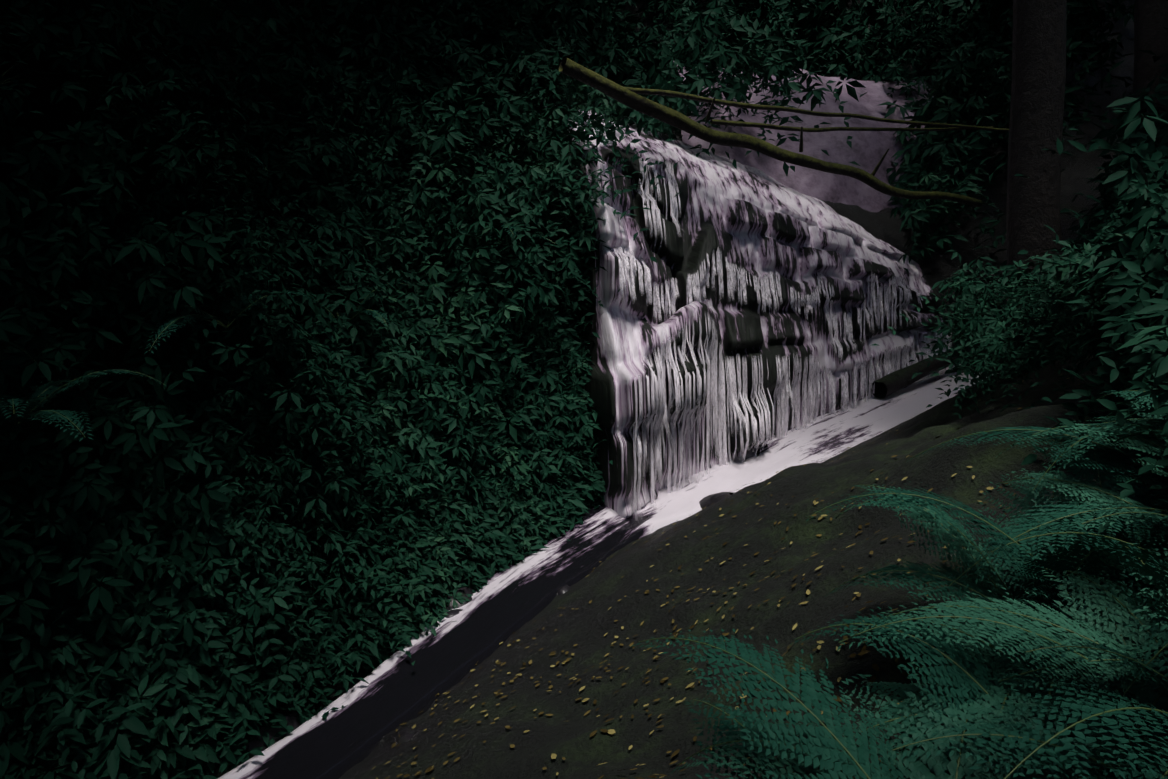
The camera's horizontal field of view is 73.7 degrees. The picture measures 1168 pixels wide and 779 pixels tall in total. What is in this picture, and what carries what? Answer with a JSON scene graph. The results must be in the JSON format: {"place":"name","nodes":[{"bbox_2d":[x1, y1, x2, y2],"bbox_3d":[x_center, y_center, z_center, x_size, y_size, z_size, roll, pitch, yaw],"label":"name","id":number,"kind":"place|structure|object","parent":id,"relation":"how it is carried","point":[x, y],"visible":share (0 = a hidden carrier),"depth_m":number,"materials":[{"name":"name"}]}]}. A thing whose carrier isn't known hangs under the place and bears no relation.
{"place":"outdoors","nodes":[
{"label":"outdoors","id":0,"kind":"place"},
{"bbox_2d":[0,0,1167,778],"bbox_3d":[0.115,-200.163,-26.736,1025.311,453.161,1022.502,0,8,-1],"label":"terrain","id":1,"kind":"structure","parent":0,"point":[592,630],"depth_m":5.06,"materials":[{"name":"brown soil"}]},
{"bbox_2d":[246,492,734,751],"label":"stream boulders","id":2,"kind":"object","parent":1,"relation":"on","point":[406,734],"visible":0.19,"depth_m":5.26,"materials":[{"name":"grey stone"}]},
{"bbox_2d":[0,0,1167,778],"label":"foliage","id":3,"kind":"object","parent":1,"relation":"on","point":[476,424],"visible":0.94,"depth_m":6.31,"materials":[{"name":"green plant"}]},
{"bbox_2d":[0,0,1167,778],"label":"ferns","id":4,"kind":"object","parent":1,"relation":"on","point":[1080,690],"depth_m":2.02,"materials":[{"name":"green plant"}]},
{"bbox_2d":[297,0,1167,382],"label":"tree trunks","id":5,"kind":"object","parent":1,"relation":"on","point":[1037,96],"visible":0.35,"depth_m":8.57,"materials":[{"name":"brown plant"}]},
{"bbox_2d":[538,107,948,517],"bbox_3d":[4.701,-2.002,14.863,13.922,6.193,8.916,-4,9,-26],"label":"waterfall rock","id":6,"kind":"object","parent":1,"relation":"on","point":[752,221],"visible":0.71,"depth_m":10.83,"materials":[{"name":"stone"}]},
{"bbox_2d":[614,159,951,520],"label":"waterfall strands","id":7,"kind":"object","parent":6,"relation":"on","point":[809,400],"visible":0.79,"depth_m":10.03,"materials":[{"name":"white liquid"}]},
{"bbox_2d":[374,369,1151,778],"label":"leaf litter","id":8,"kind":"object","parent":1,"relation":"on","point":[612,731],"visible":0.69,"depth_m":4.52,"materials":[{"name":"yellow plant"}]},
{"bbox_2d":[673,61,934,211],"bbox_3d":[5.241,-5.074,17.523,7.930,4.892,3.281,-2,8,-16],"label":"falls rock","id":9,"kind":"object","parent":1,"relation":"on","point":[867,151],"visible":0.35,"depth_m":17.06,"materials":[{"name":"grey stone"}]},
{"bbox_2d":[218,364,992,778],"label":"water stream","id":10,"kind":"structure","parent":0,"point":[396,690],"depth_m":6.78,"materials":[{"name":"white liquid"}]},
{"bbox_2d":[871,345,970,397],"bbox_3d":[5.863,-0.404,13.031,2.941,0.883,0.314,-5,9,-32],"label":"rock","id":11,"kind":"object","parent":10,"relation":"on","point":[887,385],"visible":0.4,"depth_m":12.53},
{"bbox_2d":[559,57,1008,206],"bbox_3d":[3.684,-3.591,11.587,8.853,1.538,0.810,-4,9,-24],"label":"branch","id":12,"kind":"object","parent":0,"point":[630,97],"visible":0.98,"depth_m":11.08,"materials":[{"name":"brown wood"}]}
]}

